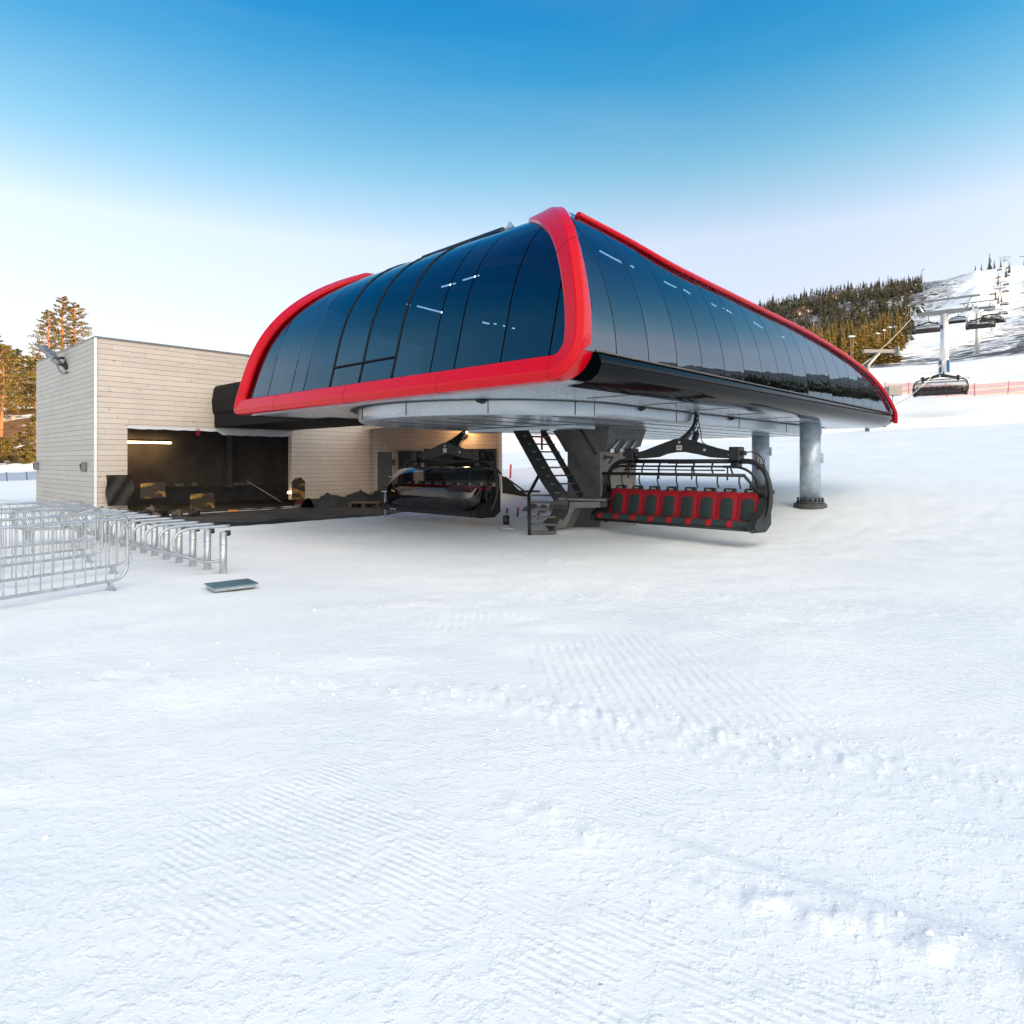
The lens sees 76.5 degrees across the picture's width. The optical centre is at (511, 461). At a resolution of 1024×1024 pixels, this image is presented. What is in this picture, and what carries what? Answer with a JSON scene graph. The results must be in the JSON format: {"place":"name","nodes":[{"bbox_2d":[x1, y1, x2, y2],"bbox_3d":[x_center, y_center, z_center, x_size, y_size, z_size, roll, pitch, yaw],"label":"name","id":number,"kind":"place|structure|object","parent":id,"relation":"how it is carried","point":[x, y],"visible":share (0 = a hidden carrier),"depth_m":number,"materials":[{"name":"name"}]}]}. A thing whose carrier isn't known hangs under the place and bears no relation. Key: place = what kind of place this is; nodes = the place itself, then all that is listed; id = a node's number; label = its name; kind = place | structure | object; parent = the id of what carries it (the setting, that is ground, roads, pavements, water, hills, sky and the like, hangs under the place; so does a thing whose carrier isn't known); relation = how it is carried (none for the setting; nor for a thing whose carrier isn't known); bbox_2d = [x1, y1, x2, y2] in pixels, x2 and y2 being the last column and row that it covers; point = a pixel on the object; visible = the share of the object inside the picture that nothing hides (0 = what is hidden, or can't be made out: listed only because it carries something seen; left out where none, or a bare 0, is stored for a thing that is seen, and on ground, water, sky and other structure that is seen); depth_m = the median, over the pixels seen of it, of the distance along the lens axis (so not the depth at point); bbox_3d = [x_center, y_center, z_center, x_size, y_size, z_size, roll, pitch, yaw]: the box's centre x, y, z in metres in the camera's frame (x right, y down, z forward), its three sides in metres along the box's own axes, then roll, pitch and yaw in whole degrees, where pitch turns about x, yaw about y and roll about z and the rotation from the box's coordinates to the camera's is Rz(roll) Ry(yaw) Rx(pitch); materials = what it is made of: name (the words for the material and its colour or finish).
{"place":"outdoors","nodes":[
{"label":"outdoors","id":0,"kind":"place"},
{"bbox_2d":[129,504,401,527],"bbox_3d":[-6.771,1.865,22.144,5.454,0.200,11.490,0,0,41],"label":"apron","id":1,"kind":"object","parent":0,"point":[256,515],"visible":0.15,"depth_m":21.55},
{"bbox_2d":[139,509,151,518],"bbox_3d":[-11.113,1.662,19.748,0.498,0.405,0.428,0,0,41],"label":"rubble stone","id":2,"kind":"object","parent":1,"relation":"on","point":[146,511],"visible":0.42,"depth_m":19.69,"materials":[{"name":"grey stone"}]},
{"bbox_2d":[156,505,167,516],"bbox_3d":[-11.095,1.649,20.597,0.440,0.587,0.381,0,40,-41],"label":"rubble stone","id":3,"kind":"object","parent":1,"relation":"on","point":[163,510],"visible":0.61,"depth_m":20.50,"materials":[{"name":"grey stone"}]},
{"bbox_2d":[187,509,199,516],"bbox_3d":[-10.231,1.683,20.893,0.343,0.296,0.463,0,17,20],"label":"rubble stone","id":4,"kind":"object","parent":1,"relation":"on","point":[191,513],"visible":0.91,"depth_m":20.77,"materials":[{"name":"grey stone"}]},
{"bbox_2d":[190,492,214,509],"bbox_3d":[-10.302,1.325,21.653,0.030,0.550,0.800,0,0,43],"label":"scorched board","id":5,"kind":"object","parent":1,"relation":"on","point":[198,501],"visible":1,"depth_m":21.63,"materials":[{"name":"brown wood"}]},
{"bbox_2d":[207,513,374,525],"bbox_3d":[-6.420,1.732,19.371,5.232,0.140,1.503,0,0,-42],"label":"black ground sheet","id":6,"kind":"object","parent":1,"relation":"on","point":[288,520],"visible":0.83,"depth_m":18.82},
{"bbox_2d":[300,490,380,508],"bbox_3d":[-6.663,1.482,25.701,1.032,0.677,3.327,0,0,40],"label":"tarpaulin heap","id":7,"kind":"object","parent":1,"relation":"on","point":[327,500],"visible":0.87,"depth_m":25.14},
{"bbox_2d":[348,501,381,507],"bbox_3d":[-5.653,1.677,25.200,1.256,0.185,1.103,0,0,0],"label":"wooden pallet","id":8,"kind":"object","parent":1,"relation":"on","point":[368,503],"visible":0.86,"depth_m":24.83,"materials":[{"name":"brown wood"}]},
{"bbox_2d":[499,515,512,528],"bbox_3d":[-0.150,1.586,16.950,0.330,0.355,0.260,0,0,-11],"label":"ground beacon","id":9,"kind":"object","parent":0,"point":[506,520],"visible":1,"depth_m":16.88,"materials":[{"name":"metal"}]},
{"bbox_2d":[0,265,1023,1023],"bbox_3d":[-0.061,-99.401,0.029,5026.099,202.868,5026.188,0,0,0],"label":"ground","id":10,"kind":"structure","parent":0,"point":[254,859],"depth_m":3.94,"materials":[{"name":"white snow"}]},
{"bbox_2d":[0,436,15,461],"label":"pine tree","id":11,"kind":"object","parent":10,"relation":"on","point":[7,449],"visible":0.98,"depth_m":77.47,"materials":[{"name":"green plant"}]},
{"bbox_2d":[0,343,35,454],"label":"pine tree","id":12,"kind":"object","parent":10,"relation":"on","point":[6,353],"visible":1,"depth_m":79.99,"materials":[{"name":"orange plant"}]},
{"bbox_2d":[0,348,35,411],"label":"pine tree","id":13,"kind":"object","parent":10,"relation":"on","point":[18,351],"visible":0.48,"depth_m":98.03,"materials":[{"name":"green plant"}]},
{"bbox_2d":[0,471,35,480],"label":"net fence","id":14,"kind":"object","parent":10,"relation":"on","point":[7,476],"visible":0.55,"depth_m":57.40,"materials":[{"name":"blue"}]},
{"bbox_2d":[10,432,27,456],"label":"pine tree","id":15,"kind":"object","parent":10,"relation":"on","point":[17,442],"visible":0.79,"depth_m":78.86,"materials":[{"name":"green plant"}]},
{"bbox_2d":[8,355,35,408],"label":"pine tree","id":16,"kind":"object","parent":10,"relation":"on","point":[28,358],"visible":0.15,"depth_m":103.76,"materials":[{"name":"green plant"}]},
{"bbox_2d":[13,360,37,408],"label":"pine tree","id":17,"kind":"object","parent":10,"relation":"on","point":[31,386],"visible":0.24,"depth_m":99.18,"materials":[{"name":"green plant"}]},
{"bbox_2d":[16,451,35,463],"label":"pine tree","id":18,"kind":"object","parent":10,"relation":"on","point":[27,457],"visible":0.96,"depth_m":76.03,"materials":[{"name":"green plant"}]},
{"bbox_2d":[22,414,35,451],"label":"pine tree","id":19,"kind":"object","parent":10,"relation":"on","point":[30,437],"visible":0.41,"depth_m":78.63,"materials":[{"name":"green plant"}]},
{"bbox_2d":[0,500,88,548],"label":"crowd barrier","id":20,"kind":"object","parent":10,"relation":"on","point":[40,503],"visible":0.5,"depth_m":13.19,"materials":[{"name":"metal"}]},
{"bbox_2d":[19,310,70,386],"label":"pine tree","id":21,"kind":"object","parent":10,"relation":"on","point":[42,333],"visible":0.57,"depth_m":91.66,"materials":[{"name":"green plant"}]},
{"bbox_2d":[10,510,83,539],"bbox_3d":[-10.311,1.339,14.482,1.341,0.352,1.046,0,-34,-25],"label":"crowd barrier","id":22,"kind":"object","parent":10,"relation":"on","point":[44,526],"visible":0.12,"depth_m":14.54,"materials":[{"name":"metal"}]},
{"bbox_2d":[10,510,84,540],"bbox_3d":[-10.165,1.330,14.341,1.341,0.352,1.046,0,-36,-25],"label":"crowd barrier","id":23,"kind":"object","parent":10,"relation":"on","point":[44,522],"visible":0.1,"depth_m":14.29,"materials":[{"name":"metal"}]},
{"bbox_2d":[0,504,98,559],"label":"crowd barrier","id":24,"kind":"object","parent":10,"relation":"on","point":[40,507],"visible":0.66,"depth_m":12.01,"materials":[{"name":"metal"}]},
{"bbox_2d":[12,507,88,541],"bbox_3d":[-10.019,1.320,14.199,1.341,0.352,1.046,0,-38,-25],"label":"crowd barrier","id":25,"kind":"object","parent":10,"relation":"on","point":[36,529],"visible":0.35,"depth_m":14.18,"materials":[{"name":"metal"}]},
{"bbox_2d":[0,506,105,567],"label":"crowd barrier","id":26,"kind":"object","parent":10,"relation":"on","point":[88,558],"visible":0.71,"depth_m":11.12,"materials":[{"name":"metal"}]},
{"bbox_2d":[42,296,83,353],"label":"pine tree","id":27,"kind":"object","parent":10,"relation":"on","point":[62,312],"visible":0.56,"depth_m":93.81,"materials":[{"name":"green plant"}]},
{"bbox_2d":[0,518,131,599],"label":"crowd barrier","id":28,"kind":"object","parent":10,"relation":"on","point":[110,586],"visible":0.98,"depth_m":8.43,"materials":[{"name":"metal"}]},
{"bbox_2d":[0,511,131,582],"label":"crowd barrier","id":29,"kind":"object","parent":10,"relation":"on","point":[112,568],"visible":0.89,"depth_m":9.86,"materials":[{"name":"metal"}]},
{"bbox_2d":[51,302,94,351],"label":"pine tree","id":30,"kind":"object","parent":10,"relation":"on","point":[74,314],"visible":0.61,"depth_m":94.89,"materials":[{"name":"green plant"}]},
{"bbox_2d":[58,506,102,540],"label":"gate post","id":31,"kind":"object","parent":10,"relation":"on","point":[98,525],"visible":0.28,"depth_m":14.92,"materials":[{"name":"metal"}]},
{"bbox_2d":[65,508,110,542],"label":"gate post","id":32,"kind":"object","parent":10,"relation":"on","point":[73,511],"visible":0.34,"depth_m":14.49,"materials":[{"name":"metal"}]},
{"bbox_2d":[74,509,119,544],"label":"gate post","id":33,"kind":"object","parent":10,"relation":"on","point":[112,530],"visible":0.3,"depth_m":14.08,"materials":[{"name":"metal"}]},
{"bbox_2d":[80,510,129,546],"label":"gate post","id":34,"kind":"object","parent":10,"relation":"on","point":[124,535],"visible":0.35,"depth_m":13.67,"materials":[{"name":"metal"}]},
{"bbox_2d":[89,512,139,550],"bbox_3d":[-7.981,1.582,13.064,0.117,1.081,0.888,0,0,43],"label":"gate post","id":35,"kind":"object","parent":10,"relation":"on","point":[133,526],"visible":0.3,"depth_m":13.25,"materials":[{"name":"metal"}]},
{"bbox_2d":[99,513,149,552],"bbox_3d":[-7.524,1.582,12.642,0.117,1.081,0.888,0,0,41],"label":"gate post","id":36,"kind":"object","parent":10,"relation":"on","point":[143,528],"visible":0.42,"depth_m":12.84,"materials":[{"name":"metal"}]},
{"bbox_2d":[110,515,160,555],"bbox_3d":[-7.093,1.573,12.242,0.117,1.081,0.888,0,0,45],"label":"gate post","id":37,"kind":"object","parent":10,"relation":"on","point":[154,538],"visible":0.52,"depth_m":12.42,"materials":[{"name":"metal"}]},
{"bbox_2d":[120,517,172,559],"bbox_3d":[-6.636,1.582,11.819,0.117,1.081,0.888,0,0,43],"label":"gate post","id":38,"kind":"object","parent":10,"relation":"on","point":[166,540],"visible":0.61,"depth_m":12.00,"materials":[{"name":"metal"}]},
{"bbox_2d":[131,519,185,562],"bbox_3d":[-6.184,1.578,11.400,0.117,1.081,0.888,0,0,42],"label":"gate post","id":39,"kind":"object","parent":10,"relation":"on","point":[179,543],"visible":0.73,"depth_m":11.57,"materials":[{"name":"metal"}]},
{"bbox_2d":[143,521,199,566],"bbox_3d":[-5.745,1.576,10.993,0.117,1.081,0.888,0,0,44],"label":"gate post","id":40,"kind":"object","parent":10,"relation":"on","point":[192,544],"visible":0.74,"depth_m":11.18,"materials":[{"name":"metal"}]},
{"bbox_2d":[158,522,214,569],"bbox_3d":[-5.286,1.563,10.569,0.117,1.081,0.888,0,0,42],"label":"gate post","id":41,"kind":"object","parent":10,"relation":"on","point":[207,545],"visible":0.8,"depth_m":10.76,"materials":[{"name":"metal"}]},
{"bbox_2d":[172,524,230,573],"bbox_3d":[-4.845,1.554,10.159,0.117,1.081,0.888,0,0,43],"label":"gate post","id":42,"kind":"object","parent":10,"relation":"on","point":[222,560],"visible":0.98,"depth_m":10.35,"materials":[{"name":"metal"}]},
{"bbox_2d":[36,336,372,513],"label":"garage building","id":43,"kind":"structure","parent":10,"relation":"on","point":[101,402],"depth_m":23.32,"materials":[{"name":"beige wood"}]},
{"bbox_2d":[33,462,38,469],"bbox_3d":[-18.250,0.180,24.909,0.130,0.300,0.165,0,0,43],"label":"wall lamp","id":44,"kind":"object","parent":43,"relation":"attached to","point":[35,465],"visible":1,"depth_m":24.87,"materials":[{"name":"metal"}]},
{"bbox_2d":[38,345,69,373],"bbox_3d":[-15.434,-3.429,22.139,1.091,0.980,0.618,0,0,0],"label":"floodlight","id":45,"kind":"object","parent":43,"relation":"attached to","point":[51,354],"visible":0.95,"depth_m":21.94,"materials":[{"name":"metal"}]},
{"bbox_2d":[80,462,86,471],"bbox_3d":[-13.535,0.180,20.510,0.130,0.300,0.165,0,0,43],"label":"wall lamp","id":46,"kind":"object","parent":43,"relation":"attached to","point":[83,466],"visible":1,"depth_m":20.46,"materials":[{"name":"metal"}]},
{"bbox_2d":[105,475,133,505],"bbox_3d":[-12.176,0.900,20.189,0.283,0.950,0.753,0,0,42],"label":"dark tarpaulin","id":47,"kind":"object","parent":43,"relation":"hanging from","point":[119,490],"visible":1,"depth_m":20.18,"materials":[{"name":"brown fabric"}]},
{"bbox_2d":[127,439,170,443],"bbox_3d":[-14.494,-0.767,24.812,0.145,0.145,2.750,0,0,43],"label":"strip light","id":48,"kind":"object","parent":43,"relation":"attached to","point":[144,441],"visible":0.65,"depth_m":25.11,"materials":[{"name":"white plastic"}]},
{"bbox_2d":[140,482,165,497],"bbox_3d":[-11.512,0.930,20.868,0.030,0.500,0.750,0,0,43],"label":"scorched board","id":49,"kind":"object","parent":43,"relation":"on","point":[152,490],"visible":1,"depth_m":20.83,"materials":[{"name":"brown wood"}]},
{"bbox_2d":[233,482,251,485],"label":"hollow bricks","id":50,"kind":"object","parent":43,"relation":"on","point":[240,483],"visible":0.98,"depth_m":28.24,"materials":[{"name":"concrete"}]},
{"bbox_2d":[212,381,365,429],"bbox_3d":[-6.673,-1.900,21.119,7.398,1.440,3.029,0,0,43],"label":"canopy","id":51,"kind":"object","parent":43,"relation":"attached to","point":[223,401],"visible":0.38,"depth_m":21.49,"materials":[{"name":"black metal"}]},
{"bbox_2d":[292,477,304,499],"bbox_3d":[-8.182,1.040,24.905,0.008,0.840,0.550,0,0,43],"label":"yellow sheet","id":52,"kind":"object","parent":43,"relation":"attached to","point":[298,488],"visible":0.95,"depth_m":24.90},
{"bbox_2d":[204,578,258,591],"bbox_3d":[-3.960,1.749,9.170,0.600,0.062,0.460,0,0,-40],"label":"metal floor plate","id":53,"kind":"object","parent":10,"relation":"on","point":[228,585],"visible":1,"depth_m":9.07,"materials":[{"name":"metal"}]},
{"bbox_2d":[382,487,386,516],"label":"button post","id":54,"kind":"object","parent":10,"relation":"on","point":[384,489],"visible":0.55,"depth_m":20.28,"materials":[{"name":"metal"}]},
{"bbox_2d":[362,425,501,494],"bbox_3d":[-3.350,-0.205,28.125,6.300,4.710,6.250,0,0,0],"label":"timber hut","id":55,"kind":"object","parent":10,"relation":"on","point":[393,448],"visible":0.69,"depth_m":27.25,"materials":[{"name":"brown wood"}]},
{"bbox_2d":[378,452,391,494],"bbox_3d":[-5.319,0.680,27.210,0.597,2.150,0.100,0,0,0],"label":"door","id":56,"kind":"structure","parent":55,"relation":"in","point":[384,458],"depth_m":27.20,"materials":[{"name":"grey metal"}]},
{"bbox_2d":[398,451,413,482],"bbox_3d":[-4.444,0.240,27.202,0.637,1.370,0.077,0,0,0],"label":"window","id":57,"kind":"structure","parent":55,"relation":"in","point":[403,456],"depth_m":27.23,"materials":[{"name":"black"}]},
{"bbox_2d":[424,449,495,482],"bbox_3d":[-2.180,0.190,27.202,3.025,1.410,0.077,0,0,0],"label":"window","id":58,"kind":"structure","parent":55,"relation":"in","point":[447,476],"depth_m":27.23,"materials":[{"name":"black"}]},
{"bbox_2d":[502,476,526,496],"bbox_3d":[0.130,1.045,26.369,0.032,0.915,2.079,0,0,-32],"label":"green tarpaulin","id":59,"kind":"object","parent":10,"relation":"on","point":[508,487],"visible":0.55,"depth_m":26.76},
{"bbox_2d":[504,476,526,492],"bbox_3d":[0.152,0.972,26.950,0.948,0.709,0.076,0,0,6],"label":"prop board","id":60,"kind":"object","parent":10,"relation":"on","point":[519,487],"visible":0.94,"depth_m":26.92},
{"bbox_2d":[511,427,610,534],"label":"steel staircase","id":61,"kind":"structure","parent":10,"relation":"on","point":[565,512],"depth_m":16.17,"materials":[{"name":"black metal"}]},
{"bbox_2d":[234,207,897,526],"bbox_3d":[2.997,-1.550,19.848,11.580,7.300,18.223,0,0,43],"label":"lift station","id":62,"kind":"object","parent":10,"relation":"on","point":[562,325],"visible":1,"depth_m":12.94,"materials":[{"name":"black glass"}]},
{"bbox_2d":[382,431,501,518],"bbox_3d":[-1.874,-0.043,18.996,4.453,3.174,1.950,0,0,43],"label":"chairlift chair","id":63,"kind":"object","parent":62,"relation":"hanging from","point":[473,500],"visible":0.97,"depth_m":18.20,"materials":[{"name":"metal"}]},
{"bbox_2d":[590,413,772,533],"bbox_3d":[4.064,-0.043,15.466,4.376,3.174,1.810,0,0,43],"label":"chairlift chair","id":64,"kind":"object","parent":62,"relation":"hanging from","point":[733,509],"visible":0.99,"depth_m":15.04,"materials":[{"name":"metal"}]},
{"bbox_2d":[749,436,774,493],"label":"station column","id":65,"kind":"structure","parent":10,"relation":"on","point":[761,447],"depth_m":23.14,"materials":[{"name":"metal"}]},
{"bbox_2d":[756,457,764,469],"bbox_3d":[8.803,0.080,22.997,0.300,0.440,0.062,0,0,-8],"label":"warning sign","id":66,"kind":"object","parent":65,"relation":"attached to","point":[759,459],"visible":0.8,"depth_m":23.00,"materials":[{"name":"white"}]},
{"bbox_2d":[790,309,806,317],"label":"cabin","id":67,"kind":"object","parent":10,"relation":"on","point":[801,312],"visible":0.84,"depth_m":556.22,"materials":[{"name":"brown"}]},
{"bbox_2d":[802,306,814,314],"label":"cabin","id":68,"kind":"object","parent":10,"relation":"on","point":[807,309],"visible":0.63,"depth_m":571.99,"materials":[{"name":"brown"}]},
{"bbox_2d":[793,422,826,509],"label":"station column","id":69,"kind":"structure","parent":10,"relation":"on","point":[811,460],"depth_m":19.84,"materials":[{"name":"metal"}]},
{"bbox_2d":[754,275,925,347],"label":"distant wood","id":70,"kind":"object","parent":10,"relation":"on","point":[820,308],"visible":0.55,"depth_m":510.18,"materials":[{"name":"green plant"}]},
{"bbox_2d":[839,325,847,352],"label":"spruce tree","id":71,"kind":"object","parent":10,"relation":"on","point":[841,338],"visible":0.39,"depth_m":194.47,"materials":[{"name":"green plant"}]},
{"bbox_2d":[842,333,848,354],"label":"spruce tree","id":72,"kind":"object","parent":10,"relation":"on","point":[844,347],"visible":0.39,"depth_m":156.69,"materials":[{"name":"green plant"}]},
{"bbox_2d":[846,328,851,355],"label":"spruce tree","id":73,"kind":"object","parent":10,"relation":"on","point":[848,345],"visible":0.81,"depth_m":218.38,"materials":[{"name":"green plant"}]},
{"bbox_2d":[850,329,859,361],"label":"spruce tree","id":74,"kind":"object","parent":10,"relation":"on","point":[854,355],"visible":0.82,"depth_m":186.06,"materials":[{"name":"green plant"}]},
{"bbox_2d":[858,341,864,365],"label":"spruce tree","id":75,"kind":"object","parent":10,"relation":"on","point":[860,360],"visible":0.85,"depth_m":159.35,"materials":[{"name":"green plant"}]},
{"bbox_2d":[856,326,867,363],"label":"spruce tree","id":76,"kind":"object","parent":10,"relation":"on","point":[863,342],"visible":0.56,"depth_m":164.99,"materials":[{"name":"green plant"}]},
{"bbox_2d":[864,322,880,364],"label":"spruce tree","id":77,"kind":"object","parent":10,"relation":"on","point":[871,340],"visible":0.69,"depth_m":158.78,"materials":[{"name":"green plant"}]},
{"bbox_2d":[874,320,877,345],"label":"spruce tree","id":78,"kind":"object","parent":10,"relation":"on","point":[875,328],"visible":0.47,"depth_m":245.78,"materials":[{"name":"green plant"}]},
{"bbox_2d":[876,318,882,344],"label":"spruce tree","id":79,"kind":"object","parent":10,"relation":"on","point":[880,329],"visible":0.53,"depth_m":228.28,"materials":[{"name":"green plant"}]},
{"bbox_2d":[876,338,882,364],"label":"spruce tree","id":80,"kind":"object","parent":10,"relation":"on","point":[879,357],"visible":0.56,"depth_m":162.14,"materials":[{"name":"green plant"}]},
{"bbox_2d":[862,346,899,431],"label":"service gantry","id":81,"kind":"object","parent":10,"relation":"on","point":[895,351],"visible":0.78,"depth_m":45.86,"materials":[{"name":"metal"}]},
{"bbox_2d":[879,326,895,363],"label":"spruce tree","id":82,"kind":"object","parent":10,"relation":"on","point":[886,359],"visible":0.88,"depth_m":156.63,"materials":[{"name":"green plant"}]},
{"bbox_2d":[884,386,901,403],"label":"sign","id":83,"kind":"object","parent":10,"relation":"on","point":[892,391],"visible":0.81,"depth_m":59.60,"materials":[{"name":"metal"}]},
{"bbox_2d":[891,327,902,362],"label":"spruce tree","id":84,"kind":"object","parent":10,"relation":"on","point":[898,359],"visible":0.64,"depth_m":173.76,"materials":[{"name":"green plant"}]},
{"bbox_2d":[896,316,905,350],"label":"spruce tree","id":85,"kind":"object","parent":10,"relation":"on","point":[901,337],"visible":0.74,"depth_m":213.74,"materials":[{"name":"green plant"}]},
{"bbox_2d":[910,294,979,372],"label":"lift tower","id":86,"kind":"structure","parent":10,"relation":"on","point":[944,349],"depth_m":82.67,"materials":[{"name":"grey metal"}]},
{"bbox_2d":[863,262,1000,364],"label":"haul rope","id":87,"kind":"object","parent":86,"relation":"attached to","point":[907,322],"visible":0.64,"depth_m":74.99,"materials":[{"name":"silver metal"}]},
{"bbox_2d":[913,316,939,334],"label":"chairlift chair","id":88,"kind":"object","parent":87,"relation":"hanging from","point":[926,330],"visible":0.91,"depth_m":96.14,"materials":[{"name":"black plastic"}]},
{"bbox_2d":[948,316,967,323],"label":"chairlift chair","id":89,"kind":"object","parent":87,"relation":"hanging from","point":[961,320],"visible":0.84,"depth_m":149.09,"materials":[{"name":"black plastic"}]},
{"bbox_2d":[894,262,1008,405],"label":"haul rope","id":90,"kind":"object","parent":86,"relation":"attached to","point":[944,359],"visible":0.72,"depth_m":52.86,"materials":[{"name":"silver metal"}]},
{"bbox_2d":[912,363,969,396],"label":"chairlift chair","id":91,"kind":"object","parent":90,"relation":"hanging from","point":[943,390],"visible":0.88,"depth_m":51.01,"materials":[{"name":"black plastic"}]},
{"bbox_2d":[965,312,995,329],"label":"chairlift chair","id":92,"kind":"object","parent":90,"relation":"hanging from","point":[980,326],"visible":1,"depth_m":98.09,"materials":[{"name":"black plastic"}]},
{"bbox_2d":[979,314,1000,322],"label":"chairlift chair","id":93,"kind":"object","parent":90,"relation":"hanging from","point":[995,319],"visible":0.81,"depth_m":138.96,"materials":[{"name":"black plastic"}]},
{"bbox_2d":[884,380,1023,396],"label":"net fence","id":94,"kind":"object","parent":10,"relation":"on","point":[1008,387],"visible":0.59,"depth_m":61.43,"materials":[{"name":"orange"}]},
{"bbox_2d":[959,299,995,353],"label":"lift tower","id":95,"kind":"structure","parent":10,"relation":"on","point":[977,341],"depth_m":160.63,"materials":[{"name":"metal"}]},
{"bbox_2d":[981,309,1002,330],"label":"lift tower","id":96,"kind":"structure","parent":10,"relation":"on","point":[1001,313],"depth_m":263.58,"materials":[{"name":"metal"}]},
{"bbox_2d":[992,285,1006,303],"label":"lift tower","id":97,"kind":"structure","parent":10,"relation":"on","point":[999,292],"depth_m":407.66,"materials":[{"name":"grey metal"}]},
{"bbox_2d":[0,0,1023,409],"label":"sky","id":98,"kind":"structure","parent":0,"point":[185,173],"materials":[{"name":"blue"}]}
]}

